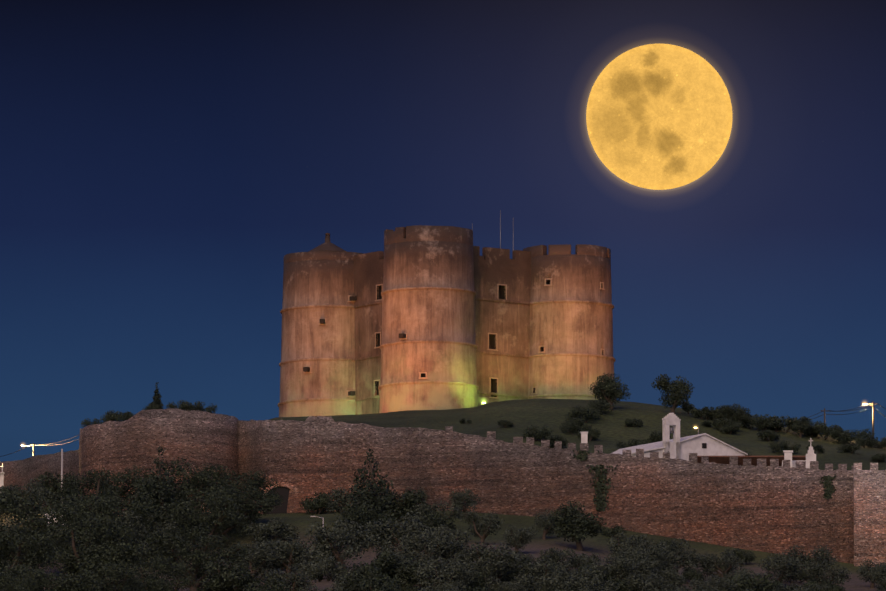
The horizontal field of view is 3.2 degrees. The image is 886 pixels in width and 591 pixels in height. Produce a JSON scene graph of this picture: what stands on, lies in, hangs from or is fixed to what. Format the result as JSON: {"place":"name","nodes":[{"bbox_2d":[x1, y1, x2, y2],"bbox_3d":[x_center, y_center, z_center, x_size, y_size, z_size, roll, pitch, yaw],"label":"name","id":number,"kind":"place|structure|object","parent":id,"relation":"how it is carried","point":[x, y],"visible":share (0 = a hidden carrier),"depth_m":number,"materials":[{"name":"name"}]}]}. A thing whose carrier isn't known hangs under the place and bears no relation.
{"place":"outdoors","nodes":[
{"label":"outdoors","id":0,"kind":"place"},
{"bbox_2d":[0,449,78,509],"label":"village wall","id":1,"kind":"structure","parent":0,"point":[20,472],"depth_m":1550.03,"materials":[{"name":"brown stone"}]},
{"bbox_2d":[278,259,356,416],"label":"keep tower","id":2,"kind":"structure","parent":0,"point":[315,290],"depth_m":1596.59,"materials":[{"name":"brown stone"}]},
{"bbox_2d":[284,233,363,263],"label":"tower roof","id":3,"kind":"structure","parent":2,"relation":"attached to","point":[327,250],"depth_m":1598.13,"materials":[{"name":"brown stone"}]},
{"bbox_2d":[378,241,478,412],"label":"keep tower","id":4,"kind":"structure","parent":0,"point":[428,293],"depth_m":1582.85,"materials":[{"name":"brown stone"}]},
{"bbox_2d":[384,225,472,245],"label":"parapet","id":5,"kind":"structure","parent":4,"relation":"attached to","point":[431,233],"depth_m":1584.03,"materials":[{"name":"brown stone"}]},
{"bbox_2d":[0,399,885,590],"bbox_3d":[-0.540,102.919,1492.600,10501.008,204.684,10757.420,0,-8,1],"label":"hill terrain","id":6,"kind":"structure","parent":0,"point":[610,426],"depth_m":1548.22,"materials":[{"name":"green plant"}]},
{"bbox_2d":[0,563,49,590],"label":"bush","id":7,"kind":"object","parent":6,"relation":"on","point":[18,569],"visible":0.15,"depth_m":1416.93,"materials":[{"name":"green plant"}]},
{"bbox_2d":[0,478,56,520],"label":"olive tree","id":8,"kind":"object","parent":6,"relation":"on","point":[35,487],"visible":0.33,"depth_m":1520.72,"materials":[{"name":"green plant"}]},
{"bbox_2d":[0,517,61,572],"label":"tree","id":9,"kind":"object","parent":6,"relation":"on","point":[35,558],"visible":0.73,"depth_m":1442.82,"materials":[{"name":"green plant"}]},
{"bbox_2d":[0,485,81,568],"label":"bush","id":10,"kind":"object","parent":6,"relation":"on","point":[8,506],"visible":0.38,"depth_m":1473.09,"materials":[{"name":"green plant"}]},
{"bbox_2d":[10,566,83,590],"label":"bush","id":11,"kind":"object","parent":6,"relation":"on","point":[40,575],"visible":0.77,"depth_m":1398.75,"materials":[{"name":"green plant"}]},
{"bbox_2d":[34,471,75,504],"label":"round tree","id":12,"kind":"object","parent":6,"relation":"on","point":[49,485],"visible":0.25,"depth_m":1534.70,"materials":[{"name":"green plant"}]},
{"bbox_2d":[21,492,125,561],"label":"bush","id":13,"kind":"object","parent":6,"relation":"on","point":[107,509],"visible":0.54,"depth_m":1469.05,"materials":[{"name":"green plant"}]},
{"bbox_2d":[52,571,107,590],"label":"bush","id":14,"kind":"object","parent":6,"relation":"on","point":[73,584],"visible":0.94,"depth_m":1396.80,"materials":[{"name":"green plant"}]},
{"bbox_2d":[53,466,126,515],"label":"tree","id":15,"kind":"object","parent":6,"relation":"on","point":[72,484],"visible":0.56,"depth_m":1496.01,"materials":[{"name":"green plant"}]},
{"bbox_2d":[43,513,147,577],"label":"bush","id":16,"kind":"object","parent":6,"relation":"on","point":[69,554],"visible":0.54,"depth_m":1431.98,"materials":[{"name":"green plant"}]},
{"bbox_2d":[75,540,145,584],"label":"round tree","id":17,"kind":"object","parent":6,"relation":"on","point":[129,560],"visible":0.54,"depth_m":1428.86,"materials":[{"name":"green plant"}]},
{"bbox_2d":[80,562,146,590],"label":"bush","id":18,"kind":"object","parent":6,"relation":"on","point":[130,581],"visible":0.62,"depth_m":1400.37,"materials":[{"name":"green plant"}]},
{"bbox_2d":[88,511,147,547],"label":"bush","id":19,"kind":"object","parent":6,"relation":"on","point":[139,533],"visible":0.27,"depth_m":1480.31,"materials":[{"name":"green plant"}]},
{"bbox_2d":[72,485,164,542],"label":"bush","id":20,"kind":"object","parent":6,"relation":"on","point":[138,508],"visible":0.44,"depth_m":1486.42,"materials":[{"name":"green plant"}]},
{"bbox_2d":[91,465,166,510],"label":"tree","id":21,"kind":"object","parent":6,"relation":"on","point":[131,475],"visible":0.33,"depth_m":1516.24,"materials":[{"name":"green plant"}]},
{"bbox_2d":[78,408,238,515],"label":"stone wall bastion","id":22,"kind":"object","parent":6,"relation":"on","point":[198,438],"visible":0.4,"depth_m":1526.35,"materials":[{"name":"brown stone"}]},
{"bbox_2d":[128,447,198,531],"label":"conifer tree","id":23,"kind":"object","parent":6,"relation":"on","point":[159,495],"visible":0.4,"depth_m":1498.20,"materials":[{"name":"green plant"}]},
{"bbox_2d":[132,457,232,512],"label":"bush","id":24,"kind":"object","parent":6,"relation":"on","point":[201,480],"visible":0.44,"depth_m":1501.53,"materials":[{"name":"green plant"}]},
{"bbox_2d":[141,523,250,590],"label":"bush","id":25,"kind":"object","parent":6,"relation":"on","point":[204,556],"visible":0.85,"depth_m":1422.29,"materials":[{"name":"green plant"}]},
{"bbox_2d":[167,485,250,549],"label":"bush","id":26,"kind":"object","parent":6,"relation":"on","point":[224,512],"visible":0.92,"depth_m":1483.74,"materials":[{"name":"green plant"}]},
{"bbox_2d":[193,557,261,590],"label":"round tree","id":27,"kind":"object","parent":6,"relation":"on","point":[221,577],"visible":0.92,"depth_m":1408.49,"materials":[{"name":"green plant"}]},
{"bbox_2d":[189,477,276,543],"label":"bush","id":28,"kind":"object","parent":6,"relation":"on","point":[254,508],"visible":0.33,"depth_m":1497.56,"materials":[{"name":"green plant"}]},
{"bbox_2d":[211,468,284,527],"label":"bush","id":29,"kind":"object","parent":6,"relation":"on","point":[271,496],"visible":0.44,"depth_m":1503.58,"materials":[{"name":"green plant"}]},
{"bbox_2d":[230,541,280,576],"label":"bush","id":30,"kind":"object","parent":6,"relation":"on","point":[255,561],"visible":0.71,"depth_m":1443.86,"materials":[{"name":"green plant"}]},
{"bbox_2d":[243,517,299,540],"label":"bush","id":31,"kind":"object","parent":6,"relation":"on","point":[279,529],"visible":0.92,"depth_m":1494.48,"materials":[{"name":"green plant"}]},
{"bbox_2d":[254,532,314,577],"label":"olive tree","id":32,"kind":"object","parent":6,"relation":"on","point":[294,555],"visible":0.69,"depth_m":1448.54,"materials":[{"name":"green plant"}]},
{"bbox_2d":[254,563,317,590],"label":"bush","id":33,"kind":"object","parent":6,"relation":"on","point":[296,583],"visible":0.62,"depth_m":1411.34,"materials":[{"name":"green plant"}]},
{"bbox_2d":[299,492,332,513],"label":"bush","id":34,"kind":"object","parent":6,"relation":"on","point":[320,502],"visible":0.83,"depth_m":1520.61,"materials":[{"name":"green plant"}]},
{"bbox_2d":[297,555,348,581],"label":"bush","id":35,"kind":"object","parent":6,"relation":"on","point":[329,567],"visible":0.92,"depth_m":1432.49,"materials":[{"name":"green plant"}]},
{"bbox_2d":[304,518,375,571],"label":"bush","id":36,"kind":"object","parent":6,"relation":"on","point":[323,536],"visible":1,"depth_m":1439.56,"materials":[{"name":"green plant"}]},
{"bbox_2d":[326,484,367,515],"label":"bush","id":37,"kind":"object","parent":6,"relation":"on","point":[334,505],"visible":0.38,"depth_m":1503.98,"materials":[{"name":"green plant"}]},
{"bbox_2d":[331,569,367,590],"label":"bush","id":38,"kind":"object","parent":6,"relation":"on","point":[337,581],"visible":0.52,"depth_m":1407.23,"materials":[{"name":"green plant"}]},
{"bbox_2d":[335,502,376,543],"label":"bush","id":39,"kind":"object","parent":6,"relation":"on","point":[362,517],"visible":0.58,"depth_m":1485.45,"materials":[{"name":"green plant"}]},
{"bbox_2d":[331,448,404,541],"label":"conifer tree","id":40,"kind":"object","parent":6,"relation":"on","point":[373,492],"visible":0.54,"depth_m":1489.69,"materials":[{"name":"green plant"}]},
{"bbox_2d":[340,561,402,590],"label":"bush","id":41,"kind":"object","parent":6,"relation":"on","point":[362,570],"visible":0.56,"depth_m":1407.48,"materials":[{"name":"green plant"}]},
{"bbox_2d":[357,576,403,590],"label":"bush","id":42,"kind":"object","parent":6,"relation":"on","point":[372,586],"visible":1,"depth_m":1397.77,"materials":[{"name":"green plant"}]},
{"bbox_2d":[374,542,414,561],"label":"bush","id":43,"kind":"object","parent":6,"relation":"on","point":[386,548],"visible":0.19,"depth_m":1422.72,"materials":[{"name":"green plant"}]},
{"bbox_2d":[367,551,424,589],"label":"round tree","id":44,"kind":"object","parent":6,"relation":"on","point":[385,563],"visible":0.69,"depth_m":1415.19,"materials":[{"name":"green plant"}]},
{"bbox_2d":[360,511,434,555],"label":"olive tree","id":45,"kind":"object","parent":6,"relation":"on","point":[390,536],"visible":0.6,"depth_m":1451.65,"materials":[{"name":"green plant"}]},
{"bbox_2d":[378,551,424,585],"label":"bush","id":46,"kind":"object","parent":6,"relation":"on","point":[399,568],"visible":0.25,"depth_m":1415.78,"materials":[{"name":"green plant"}]},
{"bbox_2d":[377,489,428,525],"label":"bush","id":47,"kind":"object","parent":6,"relation":"on","point":[409,499],"visible":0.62,"depth_m":1501.36,"materials":[{"name":"green plant"}]},
{"bbox_2d":[396,525,456,563],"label":"olive tree","id":48,"kind":"object","parent":6,"relation":"on","point":[424,543],"visible":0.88,"depth_m":1440.13,"materials":[{"name":"green plant"}]},
{"bbox_2d":[410,500,463,528],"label":"bush","id":49,"kind":"object","parent":6,"relation":"on","point":[422,509],"visible":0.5,"depth_m":1500.17,"materials":[{"name":"green plant"}]},
{"bbox_2d":[421,511,456,531],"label":"bush","id":50,"kind":"object","parent":6,"relation":"on","point":[436,520],"visible":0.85,"depth_m":1499.14,"materials":[{"name":"green plant"}]},
{"bbox_2d":[354,255,530,413],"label":"castle wall","id":51,"kind":"structure","parent":6,"relation":"on","point":[508,324],"depth_m":1593.28,"materials":[{"name":"brown stone"}]},
{"bbox_2d":[354,246,530,400],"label":"stone molding bands","id":52,"kind":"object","parent":51,"relation":"attached to","point":[486,251],"depth_m":1593.42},
{"bbox_2d":[412,555,474,589],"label":"bush","id":53,"kind":"object","parent":6,"relation":"on","point":[432,575],"visible":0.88,"depth_m":1412.56,"materials":[{"name":"green plant"}]},
{"bbox_2d":[429,538,467,567],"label":"olive tree","id":54,"kind":"object","parent":6,"relation":"on","point":[459,547],"visible":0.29,"depth_m":1441.95,"materials":[{"name":"green plant"}]},
{"bbox_2d":[430,524,470,556],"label":"bush","id":55,"kind":"object","parent":6,"relation":"on","point":[440,529],"visible":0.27,"depth_m":1445.75,"materials":[{"name":"green plant"}]},
{"bbox_2d":[448,488,480,515],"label":"olive tree","id":56,"kind":"object","parent":6,"relation":"on","point":[457,501],"visible":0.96,"depth_m":1512.20,"materials":[{"name":"green plant"}]},
{"bbox_2d":[447,548,491,571],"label":"bush","id":57,"kind":"object","parent":6,"relation":"on","point":[459,556],"visible":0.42,"depth_m":1422.55,"materials":[{"name":"green plant"}]},
{"bbox_2d":[459,509,504,543],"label":"olive tree","id":58,"kind":"object","parent":6,"relation":"on","point":[486,524],"visible":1,"depth_m":1490.85,"materials":[{"name":"green plant"}]},
{"bbox_2d":[461,542,520,590],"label":"olive tree","id":59,"kind":"object","parent":6,"relation":"on","point":[500,563],"visible":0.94,"depth_m":1420.73,"materials":[{"name":"green plant"}]},
{"bbox_2d":[484,574,554,590],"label":"bush","id":60,"kind":"object","parent":6,"relation":"on","point":[528,581],"visible":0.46,"depth_m":1417.68,"materials":[{"name":"green plant"}]},
{"bbox_2d":[503,524,536,553],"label":"olive tree","id":61,"kind":"object","parent":6,"relation":"on","point":[516,540],"visible":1,"depth_m":1471.26,"materials":[{"name":"green plant"}]},
{"bbox_2d":[522,425,553,440],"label":"bush","id":62,"kind":"object","parent":6,"relation":"on","point":[534,432],"visible":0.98,"depth_m":1540.96,"materials":[{"name":"green plant"}]},
{"bbox_2d":[530,509,555,539],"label":"olive tree","id":63,"kind":"object","parent":6,"relation":"on","point":[547,528],"visible":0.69,"depth_m":1497.93,"materials":[{"name":"green plant"}]},
{"bbox_2d":[514,555,574,581],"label":"bush","id":64,"kind":"object","parent":6,"relation":"on","point":[544,568],"visible":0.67,"depth_m":1421.82,"materials":[{"name":"green plant"}]},
{"bbox_2d":[237,416,853,563],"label":"village wall","id":65,"kind":"structure","parent":6,"relation":"on","point":[773,507],"depth_m":1516.47,"materials":[{"name":"brown stone"}]},
{"bbox_2d":[263,482,297,513],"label":"archway","id":66,"kind":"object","parent":65,"relation":"attached to","point":[283,490],"depth_m":1524.14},
{"bbox_2d":[570,450,835,511],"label":"ivy wall","id":67,"kind":"structure","parent":65,"relation":"attached to","point":[601,503],"depth_m":1515.32,"materials":[{"name":"green plant"}]},
{"bbox_2d":[529,575,582,590],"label":"bush","id":68,"kind":"object","parent":6,"relation":"on","point":[542,585],"visible":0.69,"depth_m":1417.77,"materials":[{"name":"green plant"}]},
{"bbox_2d":[533,547,601,571],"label":"bush","id":69,"kind":"object","parent":6,"relation":"on","point":[575,560],"visible":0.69,"depth_m":1446.68,"materials":[{"name":"green plant"}]},
{"bbox_2d":[548,567,603,590],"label":"bush","id":70,"kind":"object","parent":6,"relation":"on","point":[565,574],"visible":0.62,"depth_m":1417.42,"materials":[{"name":"green plant"}]},
{"bbox_2d":[559,422,592,434],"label":"bush","id":71,"kind":"object","parent":6,"relation":"on","point":[571,428],"visible":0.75,"depth_m":1547.21,"materials":[{"name":"green plant"}]},
{"bbox_2d":[547,500,606,550],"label":"round tree","id":72,"kind":"object","parent":6,"relation":"on","point":[568,523],"visible":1,"depth_m":1489.48,"materials":[{"name":"green plant"}]},
{"bbox_2d":[565,405,602,422],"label":"bush","id":73,"kind":"object","parent":6,"relation":"on","point":[579,412],"visible":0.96,"depth_m":1554.83,"materials":[{"name":"green plant"}]},
{"bbox_2d":[569,561,620,590],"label":"bush","id":74,"kind":"object","parent":6,"relation":"on","point":[596,578],"visible":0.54,"depth_m":1422.61,"materials":[{"name":"green plant"}]},
{"bbox_2d":[589,373,630,410],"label":"round tree","id":75,"kind":"object","parent":6,"relation":"on","point":[606,389],"visible":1,"depth_m":1561.19,"materials":[{"name":"green plant"}]},
{"bbox_2d":[602,555,639,580],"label":"bush","id":76,"kind":"object","parent":6,"relation":"on","point":[619,568],"visible":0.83,"depth_m":1437.56,"materials":[{"name":"green plant"}]},
{"bbox_2d":[607,530,653,560],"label":"bush","id":77,"kind":"object","parent":6,"relation":"on","point":[614,545],"visible":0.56,"depth_m":1459.42,"materials":[{"name":"green plant"}]},
{"bbox_2d":[617,549,653,569],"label":"bush","id":78,"kind":"object","parent":6,"relation":"on","point":[631,555],"visible":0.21,"depth_m":1444.72,"materials":[{"name":"green plant"}]},
{"bbox_2d":[610,554,661,579],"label":"bush","id":79,"kind":"object","parent":6,"relation":"on","point":[644,564],"visible":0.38,"depth_m":1441.82,"materials":[{"name":"green plant"}]},
{"bbox_2d":[622,572,673,590],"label":"bush","id":80,"kind":"object","parent":6,"relation":"on","point":[654,583],"visible":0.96,"depth_m":1425.03,"materials":[{"name":"green plant"}]},
{"bbox_2d":[633,544,679,571],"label":"bush","id":81,"kind":"object","parent":6,"relation":"on","point":[659,554],"visible":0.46,"depth_m":1449.58,"materials":[{"name":"green plant"}]},
{"bbox_2d":[654,570,685,589],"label":"bush","id":82,"kind":"object","parent":6,"relation":"on","point":[672,580],"visible":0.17,"depth_m":1443.57,"materials":[{"name":"green plant"}]},
{"bbox_2d":[651,374,692,413],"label":"round tree","id":83,"kind":"object","parent":6,"relation":"on","point":[677,396],"visible":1,"depth_m":1561.89,"materials":[{"name":"green plant"}]},
{"bbox_2d":[649,538,700,572],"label":"bush","id":84,"kind":"object","parent":6,"relation":"on","point":[683,558],"visible":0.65,"depth_m":1457.60,"materials":[{"name":"green plant"}]},
{"bbox_2d":[613,413,747,460],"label":"white chapel","id":85,"kind":"structure","parent":6,"relation":"on","point":[678,447],"depth_m":1524.70,"materials":[{"name":"white paint"}]},
{"bbox_2d":[690,575,737,590],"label":"bush","id":86,"kind":"object","parent":6,"relation":"on","point":[720,586],"visible":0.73,"depth_m":1439.63,"materials":[{"name":"green plant"}]},
{"bbox_2d":[693,548,745,577],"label":"bush","id":87,"kind":"object","parent":6,"relation":"on","point":[709,563],"visible":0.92,"depth_m":1460.68,"materials":[{"name":"green plant"}]},
{"bbox_2d":[716,403,739,419],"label":"round tree","id":88,"kind":"object","parent":6,"relation":"on","point":[728,410],"visible":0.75,"depth_m":1561.11,"materials":[{"name":"green plant"}]},
{"bbox_2d":[727,406,751,425],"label":"round tree","id":89,"kind":"object","parent":6,"relation":"on","point":[743,414],"visible":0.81,"depth_m":1560.87,"materials":[{"name":"green plant"}]},
{"bbox_2d":[727,548,756,564],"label":"bush","id":90,"kind":"object","parent":6,"relation":"on","point":[748,557],"visible":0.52,"depth_m":1497.39,"materials":[{"name":"green plant"}]},
{"bbox_2d":[716,573,785,590],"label":"bush","id":91,"kind":"object","parent":6,"relation":"on","point":[746,582],"visible":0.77,"depth_m":1443.56,"materials":[{"name":"green plant"}]},
{"bbox_2d":[697,456,805,467],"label":"village house row","id":92,"kind":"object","parent":6,"relation":"on","point":[721,459],"visible":0.1,"depth_m":1519.60,"materials":[{"name":"paint"}]},
{"bbox_2d":[757,552,802,582],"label":"bush","id":93,"kind":"object","parent":6,"relation":"on","point":[787,568],"visible":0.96,"depth_m":1461.98,"materials":[{"name":"green plant"}]},
{"bbox_2d":[769,415,791,431],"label":"bush","id":94,"kind":"object","parent":6,"relation":"on","point":[778,422],"visible":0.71,"depth_m":1564.31,"materials":[{"name":"green plant"}]},
{"bbox_2d":[767,440,800,454],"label":"bush","id":95,"kind":"object","parent":6,"relation":"on","point":[781,446],"visible":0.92,"depth_m":1542.87,"materials":[{"name":"green plant"}]},
{"bbox_2d":[790,416,812,437],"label":"round tree","id":96,"kind":"object","parent":6,"relation":"on","point":[805,425],"visible":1,"depth_m":1563.77,"materials":[{"name":"green plant"}]},
{"bbox_2d":[778,545,837,578],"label":"bush","id":97,"kind":"object","parent":6,"relation":"on","point":[824,554],"visible":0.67,"depth_m":1472.78,"materials":[{"name":"green plant"}]},
{"bbox_2d":[806,421,841,439],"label":"bush","id":98,"kind":"object","parent":6,"relation":"on","point":[822,429],"visible":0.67,"depth_m":1564.55,"materials":[{"name":"green plant"}]},
{"bbox_2d":[803,558,851,584],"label":"bush","id":99,"kind":"object","parent":6,"relation":"on","point":[836,576],"visible":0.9,"depth_m":1460.58,"materials":[{"name":"green plant"}]},
{"bbox_2d":[831,429,877,443],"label":"bush","id":100,"kind":"object","parent":6,"relation":"on","point":[846,438],"visible":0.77,"depth_m":1561.23,"materials":[{"name":"green plant"}]},
{"bbox_2d":[856,559,885,587],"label":"bush","id":101,"kind":"object","parent":6,"relation":"on","point":[864,570],"visible":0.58,"depth_m":1469.81,"materials":[{"name":"green plant"}]},
{"bbox_2d":[868,564,885,590],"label":"bush","id":102,"kind":"object","parent":6,"relation":"on","point":[880,578],"visible":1,"depth_m":1460.42,"materials":[{"name":"green plant"}]},
{"bbox_2d":[0,0,885,461],"label":"sky","id":103,"kind":"structure","parent":0,"point":[162,162],"materials":[{"name":"blue"}]},
{"bbox_2d":[586,44,731,189],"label":"moon","id":104,"kind":"object","parent":103,"relation":"in","point":[658,116],"visible":1,"depth_m":3998.57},
{"bbox_2d":[304,278,604,398],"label":"windows","id":105,"kind":"structure","parent":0,"point":[505,294],"depth_m":1593.03,"materials":[{"name":"black glass"}]},
{"bbox_2d":[528,254,614,400],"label":"keep tower","id":106,"kind":"structure","parent":0,"point":[571,319],"depth_m":1593.08,"materials":[{"name":"brown stone"}]},
{"bbox_2d":[523,244,610,259],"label":"battlement","id":107,"kind":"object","parent":106,"relation":"attached to","point":[580,249],"depth_m":1594.38,"materials":[{"name":"brown stone"}]},
{"bbox_2d":[853,463,885,566],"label":"wall tower","id":108,"kind":"structure","parent":0,"point":[869,492],"depth_m":1506.28,"materials":[{"name":"stone"}]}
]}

